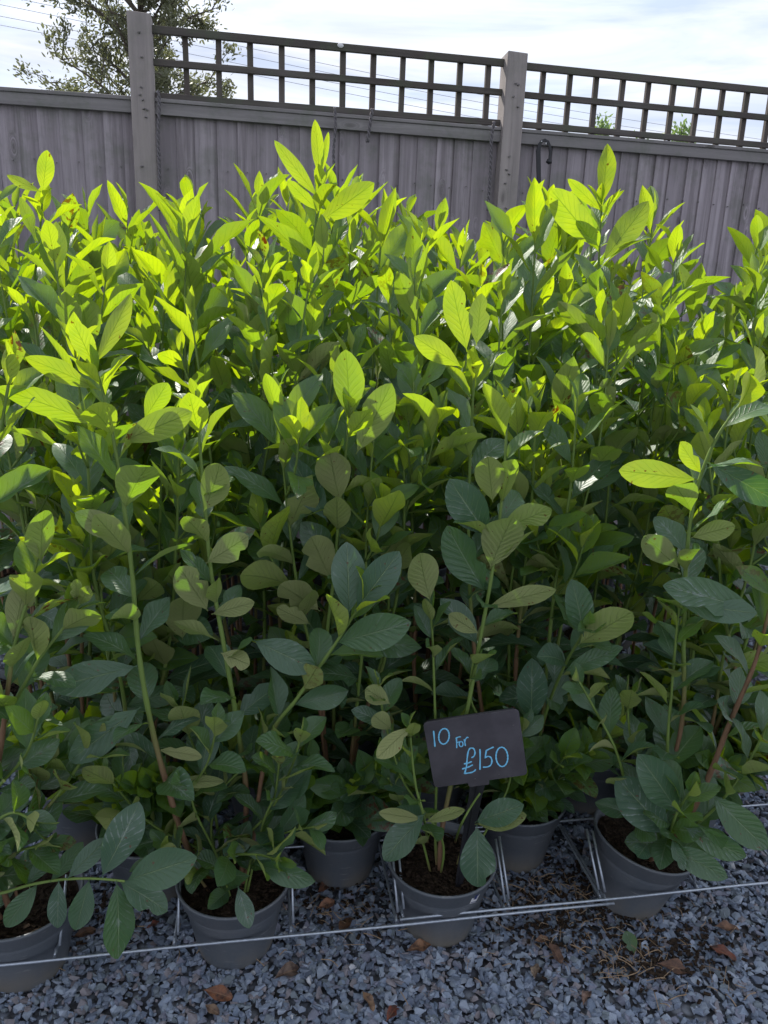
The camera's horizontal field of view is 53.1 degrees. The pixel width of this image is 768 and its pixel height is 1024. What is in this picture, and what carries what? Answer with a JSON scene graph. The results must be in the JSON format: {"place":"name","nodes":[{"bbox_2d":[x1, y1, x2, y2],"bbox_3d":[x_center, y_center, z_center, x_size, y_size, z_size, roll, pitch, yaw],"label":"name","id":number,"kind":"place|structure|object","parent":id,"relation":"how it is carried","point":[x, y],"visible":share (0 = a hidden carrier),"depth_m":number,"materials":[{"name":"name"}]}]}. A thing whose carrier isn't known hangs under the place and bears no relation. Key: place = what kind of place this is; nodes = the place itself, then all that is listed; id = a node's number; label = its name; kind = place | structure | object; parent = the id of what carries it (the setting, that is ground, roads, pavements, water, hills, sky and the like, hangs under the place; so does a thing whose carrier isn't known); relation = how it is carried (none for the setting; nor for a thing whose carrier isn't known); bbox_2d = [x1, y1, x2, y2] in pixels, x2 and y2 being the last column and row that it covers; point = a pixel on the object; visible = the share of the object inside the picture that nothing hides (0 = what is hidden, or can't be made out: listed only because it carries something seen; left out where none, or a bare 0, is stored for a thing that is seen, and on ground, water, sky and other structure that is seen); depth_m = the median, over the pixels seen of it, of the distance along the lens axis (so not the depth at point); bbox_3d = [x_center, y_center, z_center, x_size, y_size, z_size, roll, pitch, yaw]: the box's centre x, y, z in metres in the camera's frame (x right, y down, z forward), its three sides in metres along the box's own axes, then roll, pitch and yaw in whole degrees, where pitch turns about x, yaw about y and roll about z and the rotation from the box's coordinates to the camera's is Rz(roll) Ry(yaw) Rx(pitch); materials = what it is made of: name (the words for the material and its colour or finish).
{"place":"outdoors","nodes":[
{"label":"outdoors","id":0,"kind":"place"},
{"bbox_2d":[1,25,569,132],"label":"overhead cable","id":1,"kind":"object","parent":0,"point":[262,76],"visible":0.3,"depth_m":26.72,"materials":[{"name":"black metal"}]},
{"bbox_2d":[1,16,572,125],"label":"overhead cable","id":2,"kind":"object","parent":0,"point":[258,67],"visible":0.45,"depth_m":27.02,"materials":[{"name":"black metal"}]},
{"bbox_2d":[0,4,664,132],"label":"overhead cable","id":3,"kind":"object","parent":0,"point":[307,68],"visible":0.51,"depth_m":26.45,"materials":[{"name":"black metal"}]},
{"bbox_2d":[0,544,767,1023],"bbox_3d":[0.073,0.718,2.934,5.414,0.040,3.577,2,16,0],"label":"gravel","id":4,"kind":"structure","parent":0,"point":[360,978],"depth_m":1.76,"materials":[{"name":"grey gravel"}]},
{"bbox_2d":[0,338,18,577],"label":"potted laurel","id":5,"kind":"object","parent":4,"relation":"on","point":[5,572],"visible":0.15,"depth_m":3.59,"materials":[{"name":"plant"}]},
{"bbox_2d":[0,184,25,696],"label":"potted laurel","id":6,"kind":"object","parent":4,"relation":"on","point":[7,245],"visible":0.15,"depth_m":2.33,"materials":[{"name":"plant"}]},
{"bbox_2d":[0,182,58,637],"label":"potted laurel","id":7,"kind":"object","parent":4,"relation":"on","point":[5,203],"visible":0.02,"depth_m":2.92,"materials":[{"name":"plant"}]},
{"bbox_2d":[0,206,106,532],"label":"potted laurel","id":8,"kind":"object","parent":4,"relation":"on","point":[3,218],"visible":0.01,"depth_m":2.70,"materials":[{"name":"plant"}]},
{"bbox_2d":[6,184,133,667],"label":"potted laurel","id":9,"kind":"object","parent":4,"relation":"on","point":[80,215],"depth_m":2.37,"materials":[{"name":"plant"}]},
{"bbox_2d":[0,86,141,561],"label":"board fence","id":10,"kind":"object","parent":4,"relation":"on","point":[85,140],"visible":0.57,"depth_m":3.72,"materials":[{"name":"grey wood"}]},
{"bbox_2d":[0,150,142,796],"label":"potted laurel","id":11,"kind":"object","parent":4,"relation":"on","point":[40,204],"visible":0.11,"depth_m":2.01,"materials":[{"name":"plant"}]},
{"bbox_2d":[0,220,161,847],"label":"potted laurel","id":12,"kind":"object","parent":4,"relation":"on","point":[46,302],"visible":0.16,"depth_m":1.81,"materials":[{"name":"plant"}]},
{"bbox_2d":[73,926,95,936],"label":"dead leaf","id":13,"kind":"object","parent":4,"relation":"on","point":[83,931],"visible":0.99,"depth_m":1.82,"materials":[{"name":"brown plant"}]},
{"bbox_2d":[42,210,147,598],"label":"potted laurel","id":14,"kind":"object","parent":4,"relation":"on","point":[76,245],"visible":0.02,"depth_m":3.27,"materials":[{"name":"plant"}]},
{"bbox_2d":[0,330,196,993],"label":"potted laurel","id":15,"kind":"object","parent":4,"relation":"on","point":[39,911],"visible":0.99,"depth_m":1.47,"materials":[{"name":"plant"}]},
{"bbox_2d":[7,0,246,97],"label":"evergreen tree","id":16,"kind":"object","parent":4,"relation":"on","point":[163,76],"visible":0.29,"depth_m":6.14,"materials":[{"name":"green plant"}]},
{"bbox_2d":[6,312,258,901],"bbox_3d":[-0.577,0.288,1.743,0.602,1.445,0.486,2,16,0],"label":"potted laurel","id":17,"kind":"object","parent":4,"relation":"on","point":[167,644],"visible":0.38,"depth_m":1.71,"materials":[{"name":"plant"}]},
{"bbox_2d":[96,180,171,583],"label":"potted laurel","id":18,"kind":"object","parent":4,"relation":"on","point":[133,234],"visible":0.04,"depth_m":2.90,"materials":[{"name":"plant"}]},
{"bbox_2d":[62,239,223,682],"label":"potted laurel","id":19,"kind":"object","parent":4,"relation":"on","point":[146,294],"visible":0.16,"depth_m":2.27,"materials":[{"name":"plant"}]},
{"bbox_2d":[126,10,160,563],"bbox_3d":[-1.201,-0.889,4.019,0.108,3.008,0.117,-1,16,-12],"label":"fence post","id":20,"kind":"object","parent":4,"relation":"on","point":[141,57],"visible":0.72,"depth_m":3.67,"materials":[{"name":"grey wood"}]},
{"bbox_2d":[156,90,161,210],"bbox_3d":[-1.089,-1.746,3.724,0.035,0.537,0.018,-1,16,-12],"label":"rope","id":21,"kind":"object","parent":20,"relation":"hanging from","point":[158,137],"visible":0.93,"depth_m":3.71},
{"bbox_2d":[146,920,159,928],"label":"dead leaf","id":22,"kind":"object","parent":4,"relation":"on","point":[154,922],"visible":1,"depth_m":1.85,"materials":[{"name":"brown plant"}]},
{"bbox_2d":[115,174,223,655],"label":"potted laurel","id":23,"kind":"object","parent":4,"relation":"on","point":[186,187],"visible":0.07,"depth_m":2.71,"materials":[{"name":"plant"}]},
{"bbox_2d":[99,182,266,761],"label":"potted laurel","id":24,"kind":"object","parent":4,"relation":"on","point":[183,270],"visible":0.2,"depth_m":2.05,"materials":[{"name":"plant"}]},
{"bbox_2d":[0,294,410,969],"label":"potted laurel","id":25,"kind":"object","parent":4,"relation":"on","point":[238,880],"visible":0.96,"depth_m":1.56,"materials":[{"name":"plant"}]},
{"bbox_2d":[205,1004,219,1014],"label":"dead leaf","id":26,"kind":"object","parent":4,"relation":"on","point":[212,1009],"visible":1,"depth_m":1.64,"materials":[{"name":"brown plant"}]},
{"bbox_2d":[204,984,232,1001],"bbox_3d":[-0.362,1.048,1.670,0.065,0.025,0.029,2,16,0],"label":"dead leaf","id":27,"kind":"object","parent":4,"relation":"on","point":[219,992],"visible":1,"depth_m":1.68,"materials":[{"name":"brown plant"}]},
{"bbox_2d":[181,197,273,604],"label":"potted laurel","id":28,"kind":"object","parent":4,"relation":"on","point":[215,226],"visible":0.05,"depth_m":3.39,"materials":[{"name":"plant"}]},
{"bbox_2d":[204,164,290,695],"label":"potted laurel","id":29,"kind":"object","parent":4,"relation":"on","point":[261,199],"visible":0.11,"depth_m":2.52,"materials":[{"name":"plant"}]},
{"bbox_2d":[147,230,349,823],"bbox_3d":[-0.302,0.122,2.007,0.555,1.637,0.474,10,18,26],"label":"potted laurel","id":30,"kind":"object","parent":4,"relation":"on","point":[250,357],"visible":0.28,"depth_m":1.91,"materials":[{"name":"plant"}]},
{"bbox_2d":[218,167,304,633],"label":"potted laurel","id":31,"kind":"object","parent":4,"relation":"on","point":[266,230],"visible":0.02,"depth_m":3.08,"materials":[{"name":"plant"}]},
{"bbox_2d":[201,163,367,707],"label":"potted laurel","id":32,"kind":"object","parent":4,"relation":"on","point":[288,276],"visible":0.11,"depth_m":2.25,"materials":[{"name":"plant"}]},
{"bbox_2d":[274,961,299,978],"bbox_3d":[-0.217,1.041,1.732,0.070,0.035,0.027,-11,20,-38],"label":"dead leaf","id":33,"kind":"object","parent":4,"relation":"on","point":[290,968],"visible":1,"depth_m":1.74,"materials":[{"name":"brown plant"}]},
{"bbox_2d":[0,824,614,966],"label":"wire pot rack","id":34,"kind":"object","parent":4,"relation":"on","point":[291,921],"visible":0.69,"depth_m":1.76,"materials":[{"name":"metal"}]},
{"bbox_2d":[271,236,361,601],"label":"potted laurel","id":35,"kind":"object","parent":4,"relation":"on","point":[317,580],"visible":0.02,"depth_m":3.70,"materials":[{"name":"plant"}]},
{"bbox_2d":[318,882,328,892],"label":"dead leaf","id":36,"kind":"object","parent":4,"relation":"on","point":[323,887],"visible":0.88,"depth_m":1.98,"materials":[{"name":"brown plant"}]},
{"bbox_2d":[262,176,387,652],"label":"potted laurel","id":37,"kind":"object","parent":4,"relation":"on","point":[301,636],"visible":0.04,"depth_m":2.92,"materials":[{"name":"plant"}]},
{"bbox_2d":[317,897,334,908],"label":"dead leaf","id":38,"kind":"object","parent":4,"relation":"on","point":[327,902],"visible":1,"depth_m":1.93,"materials":[{"name":"brown plant"}]},
{"bbox_2d":[155,98,500,543],"bbox_3d":[-0.293,-0.882,4.242,1.759,2.376,0.102,-1,16,-12],"label":"board fence","id":39,"kind":"object","parent":4,"relation":"on","point":[431,165],"visible":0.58,"depth_m":3.94,"materials":[{"name":"grey wood"}]},
{"bbox_2d":[152,25,504,125],"bbox_3d":[-0.245,-2.180,3.869,1.759,0.326,0.046,-1,16,-12],"label":"trellis","id":40,"kind":"object","parent":39,"relation":"on","point":[372,81],"visible":0.84,"depth_m":3.85,"materials":[{"name":"brown wood"}]},
{"bbox_2d":[332,107,336,174],"bbox_3d":[-0.255,-1.763,3.900,0.029,0.530,0.016,-1,16,-11],"label":"rope","id":41,"kind":"object","parent":39,"relation":"hanging from","point":[334,136],"visible":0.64,"depth_m":3.86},
{"bbox_2d":[366,108,373,142],"bbox_3d":[-0.071,-1.954,3.883,0.041,0.160,0.020,-1,16,-12],"label":"rope","id":42,"kind":"object","parent":39,"relation":"hanging from","point":[369,125],"visible":1,"depth_m":3.88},
{"bbox_2d":[339,917,352,929],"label":"dead leaf","id":43,"kind":"object","parent":4,"relation":"on","point":[346,924],"visible":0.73,"depth_m":1.87,"materials":[{"name":"brown plant"}]},
{"bbox_2d":[211,322,486,889],"bbox_3d":[-0.100,0.288,1.832,0.546,1.429,0.535,16,21,39],"label":"potted laurel","id":44,"kind":"object","parent":4,"relation":"on","point":[350,791],"visible":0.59,"depth_m":1.73,"materials":[{"name":"plant"}]},
{"bbox_2d":[311,177,404,668],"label":"potted laurel","id":45,"kind":"object","parent":4,"relation":"on","point":[371,243],"visible":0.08,"depth_m":2.57,"materials":[{"name":"plant"}]},
{"bbox_2d":[258,120,458,755],"bbox_3d":[-0.075,-0.077,2.238,0.601,1.909,0.557,2,16,0],"label":"potted laurel","id":46,"kind":"object","parent":4,"relation":"on","point":[291,231],"visible":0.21,"depth_m":2.01,"materials":[{"name":"plant"}]},
{"bbox_2d":[362,991,374,1010],"bbox_3d":[-0.034,1.062,1.673,0.020,0.019,0.046,-11,20,-38],"label":"dead leaf","id":47,"kind":"object","parent":4,"relation":"on","point":[368,998],"visible":1,"depth_m":1.67,"materials":[{"name":"brown plant"}]},
{"bbox_2d":[342,173,435,612],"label":"potted laurel","id":48,"kind":"object","parent":4,"relation":"on","point":[411,201],"visible":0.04,"depth_m":3.11,"materials":[{"name":"plant"}]},
{"bbox_2d":[386,1005,399,1020],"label":"dead leaf","id":49,"kind":"object","parent":4,"relation":"on","point":[392,1011],"visible":1,"depth_m":1.64,"materials":[{"name":"brown plant"}]},
{"bbox_2d":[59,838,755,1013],"bbox_3d":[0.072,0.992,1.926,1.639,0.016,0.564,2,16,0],"label":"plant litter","id":50,"kind":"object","parent":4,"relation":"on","point":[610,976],"visible":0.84,"depth_m":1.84,"materials":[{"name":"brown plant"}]},
{"bbox_2d":[69,836,767,1003],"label":"soil crumbs","id":51,"kind":"object","parent":4,"relation":"on","point":[561,923],"visible":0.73,"depth_m":1.88,"materials":[{"name":"brown soil"}]},
{"bbox_2d":[406,939,430,951],"bbox_3d":[0.082,1.022,1.811,0.060,0.012,0.033,2,16,0],"label":"dead leaf","id":52,"kind":"object","parent":4,"relation":"on","point":[421,945],"visible":1,"depth_m":1.81,"materials":[{"name":"brown plant"}]},
{"bbox_2d":[374,226,497,720],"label":"potted laurel","id":53,"kind":"object","parent":4,"relation":"on","point":[446,336],"visible":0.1,"depth_m":2.48,"materials":[{"name":"plant"}]},
{"bbox_2d":[415,214,461,597],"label":"potted laurel","id":54,"kind":"object","parent":4,"relation":"on","point":[442,570],"visible":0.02,"depth_m":3.79,"materials":[{"name":"plant"}]},
{"bbox_2d":[395,197,491,654],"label":"potted laurel","id":55,"kind":"object","parent":4,"relation":"on","point":[441,214],"visible":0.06,"depth_m":2.92,"materials":[{"name":"plant"}]},
{"bbox_2d":[351,379,555,947],"bbox_3d":[0.155,0.385,1.689,0.447,1.339,0.347,2,16,0],"label":"potted laurel","id":56,"kind":"object","parent":4,"relation":"on","point":[422,848],"visible":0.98,"depth_m":1.65,"materials":[{"name":"plant"}]},
{"bbox_2d":[423,708,526,886],"bbox_3d":[0.197,0.668,1.743,0.236,0.510,0.014,2,16,0],"label":"price sign","id":57,"kind":"object","parent":56,"relation":"in","point":[476,752],"visible":1,"depth_m":1.70,"materials":[{"name":"plastic"}]},
{"bbox_2d":[356,244,550,819],"bbox_3d":[0.162,0.136,2.067,0.586,1.611,0.536,-8,19,-32],"label":"potted laurel","id":58,"kind":"object","parent":4,"relation":"on","point":[401,286],"visible":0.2,"depth_m":1.98,"materials":[{"name":"plant"}]},
{"bbox_2d":[442,233,528,622],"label":"potted laurel","id":59,"kind":"object","parent":4,"relation":"on","point":[473,263],"visible":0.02,"depth_m":3.29,"materials":[{"name":"plant"}]},
{"bbox_2d":[488,51,527,274],"bbox_3d":[0.627,-0.932,4.401,0.108,3.008,0.117,-1,16,-12],"label":"fence post","id":60,"kind":"object","parent":4,"relation":"on","point":[513,72],"visible":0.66,"depth_m":4.05,"materials":[{"name":"grey wood"}]},
{"bbox_2d":[486,121,495,210],"bbox_3d":[0.562,-1.826,4.058,0.026,0.436,0.020,2,16,0],"label":"rope","id":61,"kind":"object","parent":60,"relation":"hanging from","point":[490,159],"visible":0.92,"depth_m":4.05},
{"bbox_2d":[432,205,590,687],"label":"potted laurel","id":62,"kind":"object","parent":4,"relation":"on","point":[489,340],"depth_m":2.70,"materials":[{"name":"plant"}]},
{"bbox_2d":[482,233,555,434],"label":"potted laurel","id":63,"kind":"object","parent":4,"relation":"on","point":[532,252],"depth_m":3.70,"materials":[{"name":"plant"}]},
{"bbox_2d":[531,963,539,978],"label":"dead leaf","id":64,"kind":"object","parent":4,"relation":"on","point":[535,968],"visible":1,"depth_m":1.76,"materials":[{"name":"brown plant"}]},
{"bbox_2d":[414,280,657,873],"bbox_3d":[0.405,0.232,1.915,0.539,1.527,0.572,9,18,24],"label":"potted laurel","id":65,"kind":"object","parent":4,"relation":"on","point":[576,548],"visible":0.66,"depth_m":1.84,"materials":[{"name":"plant"}]},
{"bbox_2d":[534,935,548,942],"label":"dead leaf","id":66,"kind":"object","parent":4,"relation":"on","point":[539,938],"visible":1,"depth_m":1.84,"materials":[{"name":"brown plant"}]},
{"bbox_2d":[434,144,650,701],"bbox_3d":[0.466,-0.076,2.368,0.596,1.873,0.562,2,16,0],"label":"potted laurel","id":67,"kind":"object","parent":4,"relation":"on","point":[567,212],"visible":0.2,"depth_m":2.08,"materials":[{"name":"plant"}]},
{"bbox_2d":[504,186,606,638],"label":"potted laurel","id":68,"kind":"object","parent":4,"relation":"on","point":[580,244],"visible":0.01,"depth_m":2.96,"materials":[{"name":"plant"}]},
{"bbox_2d":[549,942,563,963],"bbox_3d":[0.405,1.034,1.809,0.031,0.015,0.061,2,16,0],"label":"dead leaf","id":69,"kind":"object","parent":4,"relation":"on","point":[557,953],"visible":1,"depth_m":1.81,"materials":[{"name":"brown plant"}]},
{"bbox_2d":[383,803,767,920],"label":"wire pot rack","id":70,"kind":"object","parent":4,"relation":"on","point":[402,907],"visible":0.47,"depth_m":1.87,"materials":[{"name":"metal"}]},
{"bbox_2d":[496,176,654,665],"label":"potted laurel","id":71,"kind":"object","parent":4,"relation":"on","point":[557,237],"visible":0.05,"depth_m":2.47,"materials":[{"name":"plant"}]},
{"bbox_2d":[555,222,613,458],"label":"potted laurel","id":72,"kind":"object","parent":4,"relation":"on","point":[603,238],"depth_m":3.40,"materials":[{"name":"plant"}]},
{"bbox_2d":[582,990,591,1004],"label":"dead leaf","id":73,"kind":"object","parent":4,"relation":"on","point":[585,994],"visible":1,"depth_m":1.70,"materials":[{"name":"brown plant"}]},
{"bbox_2d":[594,111,614,135],"bbox_3d":[2.367,-2.618,8.769,1.566,3.567,1.194,2,16,0],"label":"young tree","id":74,"kind":"object","parent":4,"relation":"on","point":[600,123],"depth_m":8.30,"materials":[{"name":"green plant"}]},
{"bbox_2d":[562,185,690,680],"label":"potted laurel","id":75,"kind":"object","parent":4,"relation":"on","point":[632,391],"visible":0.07,"depth_m":2.73,"materials":[{"name":"plant"}]},
{"bbox_2d":[622,931,636,954],"bbox_3d":[0.588,1.030,1.837,0.034,0.046,0.024,-10,-9,3],"label":"fallen leaf","id":76,"kind":"object","parent":4,"relation":"on","point":[629,939],"visible":1,"depth_m":1.83,"materials":[{"name":"green plant"}]},
{"bbox_2d":[590,226,674,593],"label":"potted laurel","id":77,"kind":"object","parent":4,"relation":"on","point":[627,271],"visible":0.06,"depth_m":3.66,"materials":[{"name":"plant"}]},
{"bbox_2d":[540,271,728,814],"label":"potted laurel","id":78,"kind":"object","parent":4,"relation":"on","point":[673,373],"visible":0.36,"depth_m":2.05,"materials":[{"name":"plant"}]},
{"bbox_2d":[514,129,767,523],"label":"board fence","id":79,"kind":"object","parent":4,"relation":"on","point":[718,190],"visible":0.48,"depth_m":4.36,"materials":[{"name":"grey wood"}]},
{"bbox_2d":[536,139,551,182],"bbox_3d":[0.853,-1.843,4.120,0.094,0.293,0.025,-1,16,-12],"label":"hanging strap","id":80,"kind":"object","parent":79,"relation":"hanging from","point":[538,160],"visible":0.87,"depth_m":4.10,"materials":[{"name":"black plastic"}]},
{"bbox_2d":[522,62,767,148],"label":"trellis","id":81,"kind":"object","parent":79,"relation":"on","point":[645,106],"visible":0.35,"depth_m":4.21,"materials":[{"name":"brown wood"}]},
{"bbox_2d":[601,284,688,649],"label":"potted laurel","id":82,"kind":"object","parent":4,"relation":"on","point":[627,644],"visible":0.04,"depth_m":3.35,"materials":[{"name":"plant"}]},
{"bbox_2d":[562,345,767,921],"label":"potted laurel","id":83,"kind":"object","parent":4,"relation":"on","point":[654,832],"visible":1,"depth_m":1.69,"materials":[{"name":"plant"}]},
{"bbox_2d":[657,958,686,973],"bbox_3d":[0.673,1.054,1.779,0.073,0.021,0.035,2,16,0],"label":"dead leaf","id":84,"kind":"object","parent":4,"relation":"on","point":[676,964],"visible":1,"depth_m":1.78,"materials":[{"name":"brown plant"}]},
{"bbox_2d":[593,368,767,827],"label":"potted laurel","id":85,"kind":"object","parent":4,"relation":"on","point":[725,557],"visible":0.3,"depth_m":1.96,"materials":[{"name":"plant"}]},
{"bbox_2d":[671,113,690,142],"bbox_3d":[3.350,-2.647,8.946,1.315,3.595,1.171,6,17,14],"label":"young tree","id":86,"kind":"object","parent":4,"relation":"on","point":[685,129],"visible":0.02,"depth_m":8.50,"materials":[{"name":"green plant"}]},
{"bbox_2d":[609,220,757,687],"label":"potted laurel","id":87,"kind":"object","parent":4,"relation":"on","point":[709,325],"visible":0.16,"depth_m":2.31,"materials":[{"name":"plant"}]},
{"bbox_2d":[628,234,742,618],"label":"potted laurel","id":88,"kind":"object","parent":4,"relation":"on","point":[689,265],"visible":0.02,"depth_m":3.49,"materials":[{"name":"plant"}]},
{"bbox_2d":[626,215,767,653],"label":"potted laurel","id":89,"kind":"object","parent":4,"relation":"on","point":[744,245],"visible":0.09,"depth_m":2.44,"materials":[{"name":"plant"}]},
{"bbox_2d":[652,248,767,795],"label":"potted laurel","id":90,"kind":"object","parent":4,"relation":"on","point":[758,338],"visible":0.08,"depth_m":2.24,"materials":[{"name":"plant"}]},
{"bbox_2d":[680,301,741,574],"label":"potted laurel","id":91,"kind":"object","parent":4,"relation":"on","point":[735,329],"visible":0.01,"depth_m":3.70,"materials":[{"name":"plant"}]},
{"bbox_2d":[708,944,736,960],"bbox_3d":[0.805,1.044,1.828,0.066,0.013,0.031,15,20,37],"label":"dead leaf","id":92,"kind":"object","parent":4,"relation":"on","point":[721,949],"visible":1,"depth_m":1.83,"materials":[{"name":"brown plant"}]},
{"bbox_2d":[716,920,738,930],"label":"dead leaf","id":93,"kind":"object","parent":4,"relation":"on","point":[725,925],"visible":1,"depth_m":1.90,"materials":[{"name":"brown plant"}]},
{"bbox_2d":[689,255,767,657],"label":"potted laurel","id":94,"kind":"object","parent":4,"relation":"on","point":[760,424],"visible":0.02,"depth_m":2.97,"materials":[{"name":"plant"}]},
{"bbox_2d":[714,209,767,588],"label":"potted laurel","id":95,"kind":"object","parent":4,"relation":"on","point":[726,287],"visible":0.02,"depth_m":3.17,"materials":[{"name":"plant"}]},
{"bbox_2d":[0,0,767,148],"label":"sky","id":96,"kind":"structure","parent":0,"point":[725,41],"materials":[{"name":"white"}]},
{"bbox_2d":[25,0,760,139],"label":"overhead cable","id":97,"kind":"object","parent":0,"point":[408,80],"visible":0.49,"depth_m":27.68,"materials":[{"name":"black metal"}]}
]}

